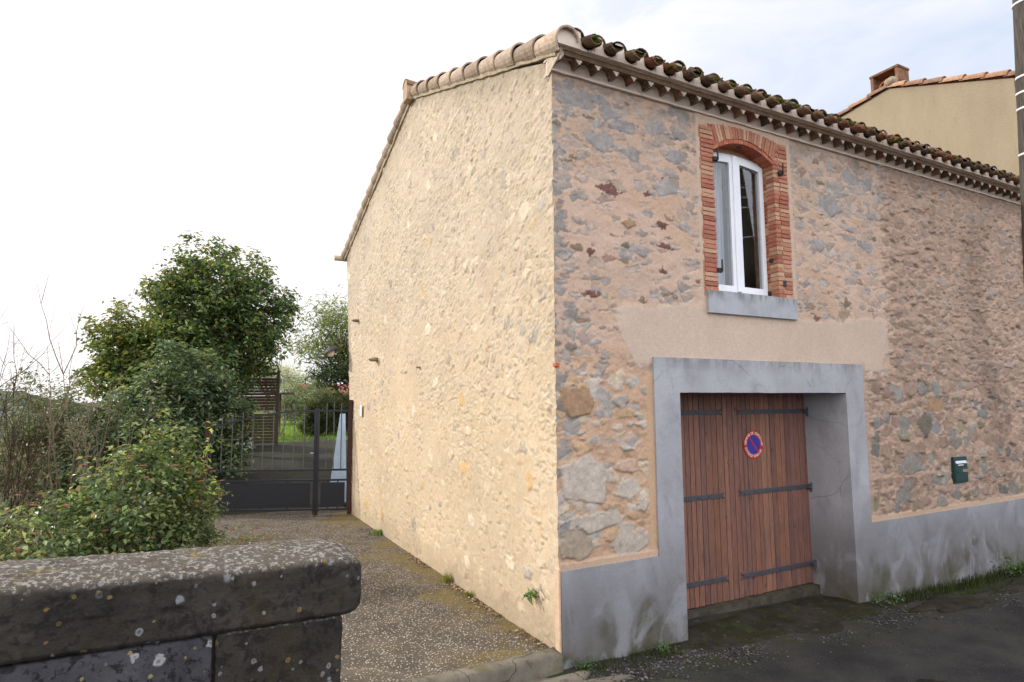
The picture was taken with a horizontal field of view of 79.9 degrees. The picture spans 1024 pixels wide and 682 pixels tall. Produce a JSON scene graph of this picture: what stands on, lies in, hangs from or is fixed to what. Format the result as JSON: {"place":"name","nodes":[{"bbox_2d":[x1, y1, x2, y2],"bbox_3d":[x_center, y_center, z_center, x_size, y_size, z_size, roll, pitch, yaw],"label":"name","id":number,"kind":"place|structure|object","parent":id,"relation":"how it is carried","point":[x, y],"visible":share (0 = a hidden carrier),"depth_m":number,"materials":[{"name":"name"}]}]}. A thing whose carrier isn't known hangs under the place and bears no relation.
{"place":"outdoors","nodes":[
{"label":"outdoors","id":0,"kind":"place"},
{"bbox_2d":[0,390,114,432],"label":"hill","id":1,"kind":"structure","parent":0,"point":[14,413],"depth_m":147.42,"materials":[{"name":"plant"}]},
{"bbox_2d":[0,398,351,554],"bbox_3d":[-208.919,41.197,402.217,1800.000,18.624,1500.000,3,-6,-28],"label":"ground","id":2,"kind":"structure","parent":0,"point":[20,529],"depth_m":27.26,"materials":[{"name":"soil"}]},
{"bbox_2d":[0,449,62,552],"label":"bare sapling","id":3,"kind":"object","parent":2,"relation":"on","point":[18,500],"visible":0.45,"depth_m":9.33,"materials":[{"name":"brown plant"}]},
{"bbox_2d":[1,523,74,555],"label":"ivy thicket","id":4,"kind":"object","parent":2,"relation":"on","point":[40,544],"visible":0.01,"depth_m":10.40,"materials":[{"name":"green plant"}]},
{"bbox_2d":[0,328,80,552],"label":"bare sapling","id":5,"kind":"object","parent":2,"relation":"on","point":[10,457],"visible":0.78,"depth_m":9.85,"materials":[{"name":"brown plant"}]},
{"bbox_2d":[0,304,80,531],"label":"bare sapling","id":6,"kind":"object","parent":2,"relation":"on","point":[19,381],"visible":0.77,"depth_m":9.89,"materials":[{"name":"brown plant"}]},
{"bbox_2d":[0,379,115,442],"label":"wood","id":7,"kind":"object","parent":2,"relation":"on","point":[11,413],"visible":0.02,"depth_m":45.81,"materials":[{"name":"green plant"}]},
{"bbox_2d":[0,360,120,549],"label":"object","id":8,"kind":"object","parent":2,"relation":"on","point":[61,446],"visible":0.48,"depth_m":13.76,"materials":[{"name":"green plant"}]},
{"bbox_2d":[0,278,191,545],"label":"bare sapling","id":9,"kind":"object","parent":2,"relation":"on","point":[73,455],"visible":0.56,"depth_m":10.46,"materials":[{"name":"brown plant"}]},
{"bbox_2d":[0,395,232,560],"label":"viburnum bush","id":10,"kind":"object","parent":2,"relation":"on","point":[170,483],"visible":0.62,"depth_m":7.73,"materials":[{"name":"green plant"}]},
{"bbox_2d":[62,297,194,411],"bbox_3d":[-10.946,1.899,17.497,3.180,6.160,2.965,3,-6,-28],"label":"yellowing tree","id":11,"kind":"object","parent":2,"relation":"on","point":[128,341],"visible":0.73,"depth_m":17.10,"materials":[{"name":"green plant"}]},
{"bbox_2d":[35,334,261,522],"bbox_3d":[-8.608,2.071,15.098,4.655,4.589,3.765,3,-6,-28],"label":"laurel shrub","id":12,"kind":"object","parent":2,"relation":"on","point":[200,399],"visible":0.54,"depth_m":14.86,"materials":[{"name":"green plant"}]},
{"bbox_2d":[158,421,220,547],"bbox_3d":[-4.685,2.056,8.769,0.884,1.821,0.568,3,-6,-28],"label":"young shrub","id":13,"kind":"object","parent":2,"relation":"on","point":[206,453],"visible":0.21,"depth_m":8.87,"materials":[{"name":"green plant"}]},
{"bbox_2d":[121,230,304,394],"bbox_3d":[-9.675,0.416,20.096,5.554,7.648,4.624,3,-6,-28],"label":"broadleaf tree","id":14,"kind":"object","parent":2,"relation":"on","point":[226,320],"visible":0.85,"depth_m":19.29,"materials":[{"name":"green plant"}]},
{"bbox_2d":[252,358,314,412],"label":"pine tree","id":15,"kind":"object","parent":2,"relation":"on","point":[286,374],"visible":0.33,"depth_m":62.36,"materials":[{"name":"green plant"}]},
{"bbox_2d":[277,285,348,379],"bbox_3d":[-4.662,1.055,18.353,3.047,6.187,5.388,-5,-7,37],"label":"ash tree","id":16,"kind":"object","parent":2,"relation":"on","point":[331,335],"visible":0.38,"depth_m":17.06,"materials":[{"name":"green plant"}]},
{"bbox_2d":[295,384,348,414],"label":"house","id":17,"kind":"structure","parent":2,"relation":"on","point":[327,388],"depth_m":53.82,"materials":[{"name":"paint"}]},
{"bbox_2d":[302,350,348,402],"bbox_3d":[-4.381,1.997,17.252,1.854,4.059,3.080,-6,-8,45],"label":"ivy clump","id":18,"kind":"object","parent":2,"relation":"on","point":[336,372],"visible":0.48,"depth_m":16.54,"materials":[{"name":"green plant"}]},
{"bbox_2d":[399,647,563,681],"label":"kerb","id":19,"kind":"structure","parent":2,"relation":"on","point":[544,663],"depth_m":5.43,"materials":[{"name":"concrete"}]},
{"bbox_2d":[334,25,1023,669],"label":"stone house","id":20,"kind":"structure","parent":2,"relation":"on","point":[610,305],"depth_m":7.76,"materials":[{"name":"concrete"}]},
{"bbox_2d":[322,339,346,356],"bbox_3d":[-4.035,0.155,13.884,0.547,0.422,0.470,3,-6,-28],"label":"wall lamp","id":21,"kind":"object","parent":20,"relation":"attached to","point":[329,350],"visible":1,"depth_m":13.77,"materials":[{"name":"metal"}]},
{"bbox_2d":[522,587,539,605],"bbox_3d":[0.200,2.543,6.114,0.217,0.150,0.242,3,-6,-28],"label":"wall fern","id":22,"kind":"object","parent":20,"relation":"attached to","point":[530,594],"depth_m":6.09,"materials":[{"name":"green plant"}]},
{"bbox_2d":[713,152,767,295],"bbox_3d":[2.765,-1.438,7.590,1.046,1.782,0.120,3,-6,-28],"label":"window","id":23,"kind":"structure","parent":20,"relation":"in","point":[738,182],"depth_m":7.58,"materials":[{"name":"white plastic"}]},
{"bbox_2d":[680,393,816,608],"bbox_3d":[2.801,1.932,7.745,2.970,2.583,0.127,3,-6,-28],"label":"garage door","id":24,"kind":"structure","parent":20,"relation":"in","point":[747,520],"depth_m":7.83,"materials":[{"name":"brown wood"}]},
{"bbox_2d":[743,431,762,458],"bbox_3d":[3.155,1.354,7.984,0.364,0.364,0.010,3,-6,-28],"label":"parking sign","id":25,"kind":"object","parent":24,"relation":"attached to","point":[753,444],"visible":1,"depth_m":7.98,"materials":[{"name":"blue metal"}]},
{"bbox_2d":[951,456,968,482],"bbox_3d":[6.636,1.909,9.087,0.360,0.380,0.116,3,-6,-28],"label":"mailbox","id":26,"kind":"object","parent":20,"relation":"attached to","point":[959,470],"visible":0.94,"depth_m":9.02,"materials":[{"name":"metal"}]},
{"bbox_2d":[955,464,967,481],"bbox_3d":[6.656,1.949,9.045,0.330,0.250,0.006,3,-6,-28],"label":"door","id":27,"kind":"structure","parent":26,"relation":"in","point":[961,476],"depth_m":9.03,"materials":[{"name":"metal"}]},
{"bbox_2d":[837,64,1018,174],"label":"neighbour house","id":28,"kind":"structure","parent":2,"relation":"on","point":[972,117],"depth_m":11.94,"materials":[{"name":"paint"}]},
{"bbox_2d":[1012,0,1023,273],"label":"utility pole","id":29,"kind":"object","parent":2,"relation":"on","point":[1018,16],"visible":1,"depth_m":7.00,"materials":[{"name":"brown wood"}]},
{"bbox_2d":[93,413,347,446],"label":"lawn","id":30,"kind":"structure","parent":0,"point":[286,433],"depth_m":28.99,"materials":[{"name":"grass"}]},
{"bbox_2d":[278,393,293,436],"bbox_3d":[-9.556,3.136,25.230,0.900,2.000,0.700,3,-6,-28],"label":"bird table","id":31,"kind":"object","parent":30,"relation":"on","point":[280,406],"visible":0.43,"depth_m":25.18,"materials":[{"name":"brown wood"}]},
{"bbox_2d":[251,422,346,442],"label":"lawn grass","id":32,"kind":"structure","parent":30,"relation":"on","point":[329,436],"depth_m":25.51,"materials":[{"name":"green plant"}]},
{"bbox_2d":[262,374,344,424],"bbox_3d":[-11.954,3.454,35.949,5.258,3.364,4.269,3,-6,-28],"label":"olive tree","id":33,"kind":"object","parent":30,"relation":"on","point":[296,388],"visible":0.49,"depth_m":35.28,"materials":[{"name":"green plant"}]},
{"bbox_2d":[295,388,349,435],"bbox_3d":[-7.765,3.107,26.288,3.229,2.419,2.407,1,-6,-14],"label":"rosemary bush","id":34,"kind":"object","parent":30,"relation":"on","point":[321,403],"visible":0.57,"depth_m":25.74,"materials":[{"name":"green plant"}]},
{"bbox_2d":[178,438,345,516],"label":"driveway rear","id":35,"kind":"structure","parent":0,"point":[278,458],"depth_m":17.91,"materials":[{"name":"asphalt"}]},
{"bbox_2d":[194,370,279,444],"bbox_3d":[-9.849,2.420,21.264,3.290,2.800,0.090,1,-6,-11],"label":"slat screen","id":36,"kind":"object","parent":35,"relation":"on","point":[270,388],"visible":0.23,"depth_m":21.47,"materials":[{"name":"brown wood"}]},
{"bbox_2d":[234,438,251,448],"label":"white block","id":37,"kind":"structure","parent":35,"relation":"on","point":[244,443],"depth_m":20.32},
{"bbox_2d":[263,336,318,437],"bbox_3d":[-8.979,1.775,25.459,3.374,4.468,2.952,-1,-6,5],"label":"bare tree","id":38,"kind":"object","parent":35,"relation":"on","point":[288,416],"visible":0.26,"depth_m":24.93,"materials":[{"name":"green plant"}]},
{"bbox_2d":[330,414,345,501],"bbox_3d":[-4.136,2.776,14.538,0.451,2.080,0.117,0,-6,-8],"label":"leaning sheet","id":39,"kind":"object","parent":35,"relation":"on","point":[338,474],"visible":0.57,"depth_m":14.54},
{"bbox_2d":[290,435,346,486],"bbox_3d":[-3.073,4.101,22.366,8.700,1.012,13.200,3,-6,-28],"label":"driveway court","id":40,"kind":"object","parent":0,"point":[308,447],"visible":0.04,"depth_m":20.65,"materials":[{"name":"concrete"}]},
{"bbox_2d":[174,507,549,681],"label":"driveway","id":41,"kind":"structure","parent":0,"point":[406,619],"depth_m":6.83,"materials":[{"name":"grey gravel"}]},
{"bbox_2d":[194,520,304,547],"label":"grass","id":42,"kind":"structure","parent":41,"relation":"on","point":[239,538],"depth_m":9.95,"materials":[{"name":"green plant"}]},
{"bbox_2d":[347,400,352,513],"bbox_3d":[-3.490,2.509,13.166,0.070,2.470,0.070,0,-6,-4],"label":"gate post","id":43,"kind":"object","parent":41,"relation":"on","point":[349,457],"visible":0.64,"depth_m":13.15,"materials":[{"name":"black metal"}]},
{"bbox_2d":[208,403,348,514],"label":"metal gate","id":44,"kind":"structure","parent":43,"relation":"attached to","point":[261,495],"depth_m":13.02,"materials":[{"name":"black metal"}]},
{"bbox_2d":[368,528,382,535],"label":"grass tuft","id":45,"kind":"object","parent":41,"relation":"on","point":[376,532],"visible":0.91,"depth_m":10.93,"materials":[{"name":"green plant"}]},
{"bbox_2d":[439,571,453,584],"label":"grass tuft","id":46,"kind":"object","parent":41,"relation":"on","point":[446,579],"visible":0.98,"depth_m":8.00,"materials":[{"name":"green plant"}]},
{"bbox_2d":[381,535,546,648],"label":"leaf litter","id":47,"kind":"object","parent":41,"relation":"on","point":[473,599],"visible":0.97,"depth_m":7.15,"materials":[{"name":"brown plant"}]},
{"bbox_2d":[463,591,473,597],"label":"grass tuft","id":48,"kind":"object","parent":41,"relation":"on","point":[469,594],"visible":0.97,"depth_m":7.40,"materials":[{"name":"green plant"}]},
{"bbox_2d":[0,0,1014,402],"label":"sky","id":49,"kind":"structure","parent":0,"point":[127,127],"materials":[{"name":"white"}]},
{"bbox_2d":[545,569,1023,681],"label":"road","id":50,"kind":"structure","parent":0,"point":[999,651],"depth_m":6.09,"materials":[{"name":"grey asphalt"}]},
{"bbox_2d":[0,538,360,681],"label":"stone parapet","id":51,"kind":"structure","parent":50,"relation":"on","point":[266,611],"depth_m":2.23,"materials":[{"name":"grey stone"}]},
{"bbox_2d":[518,670,633,681],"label":"concrete apron","id":52,"kind":"object","parent":50,"relation":"on","point":[578,676],"visible":0.92,"depth_m":5.46,"materials":[{"name":"grey concrete"}]},
{"bbox_2d":[570,655,601,671],"bbox_3d":[0.701,3.035,5.716,0.266,0.151,0.304,5,-8,-41],"label":"leafy weed","id":53,"kind":"object","parent":50,"relation":"on","point":[588,661],"visible":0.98,"depth_m":5.70,"materials":[{"name":"green plant"}]},
{"bbox_2d":[647,640,683,654],"bbox_3d":[1.512,3.083,6.151,0.380,0.170,0.352,3,-6,-28],"label":"leafy weed","id":54,"kind":"object","parent":50,"relation":"on","point":[660,647],"visible":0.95,"depth_m":6.11,"materials":[{"name":"green plant"}]},
{"bbox_2d":[628,596,892,655],"bbox_3d":[2.899,3.240,6.921,4.278,0.140,1.000,3,-6,-28],"label":"doorway ramp","id":55,"kind":"structure","parent":50,"relation":"on","point":[821,615],"depth_m":6.98,"materials":[{"name":"grey concrete"}]},
{"bbox_2d":[573,560,1023,676],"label":"wall grass","id":56,"kind":"structure","parent":50,"relation":"on","point":[937,588],"depth_m":8.26,"materials":[{"name":"green plant"}]},
{"bbox_2d":[587,580,1023,681],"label":"gravel","id":57,"kind":"structure","parent":50,"relation":"on","point":[697,658],"depth_m":6.05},
{"bbox_2d":[854,589,905,609],"bbox_3d":[4.670,3.284,7.773,0.722,0.247,0.675,-4,-7,31],"label":"leafy weed","id":58,"kind":"object","parent":50,"relation":"on","point":[885,600],"visible":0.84,"depth_m":7.73,"materials":[{"name":"green plant"}]},
{"bbox_2d":[916,679,946,681],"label":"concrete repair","id":59,"kind":"structure","parent":50,"relation":"on","point":[925,680],"depth_m":5.38,"materials":[{"name":"grey concrete"}]},
{"bbox_2d":[986,553,1023,577],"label":"leafy weed","id":60,"kind":"object","parent":50,"relation":"on","point":[1008,564],"visible":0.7,"depth_m":9.16,"materials":[{"name":"green plant"}]},
{"bbox_2d":[996,574,1023,592],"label":"concrete apron","id":61,"kind":"object","parent":50,"relation":"on","point":[1017,586],"visible":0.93,"depth_m":8.51,"materials":[{"name":"grey concrete"}]},
{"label":"driveway verge","id":62,"kind":"structure","parent":0,"visible":0},
{"bbox_2d":[203,418,210,512],"bbox_3d":[-6.483,2.694,12.961,0.070,2.100,0.070,0,-6,-4],"label":"gate post","id":63,"kind":"object","parent":62,"relation":"on","point":[207,433],"visible":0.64,"depth_m":12.99,"materials":[{"name":"black metal"}]}
]}

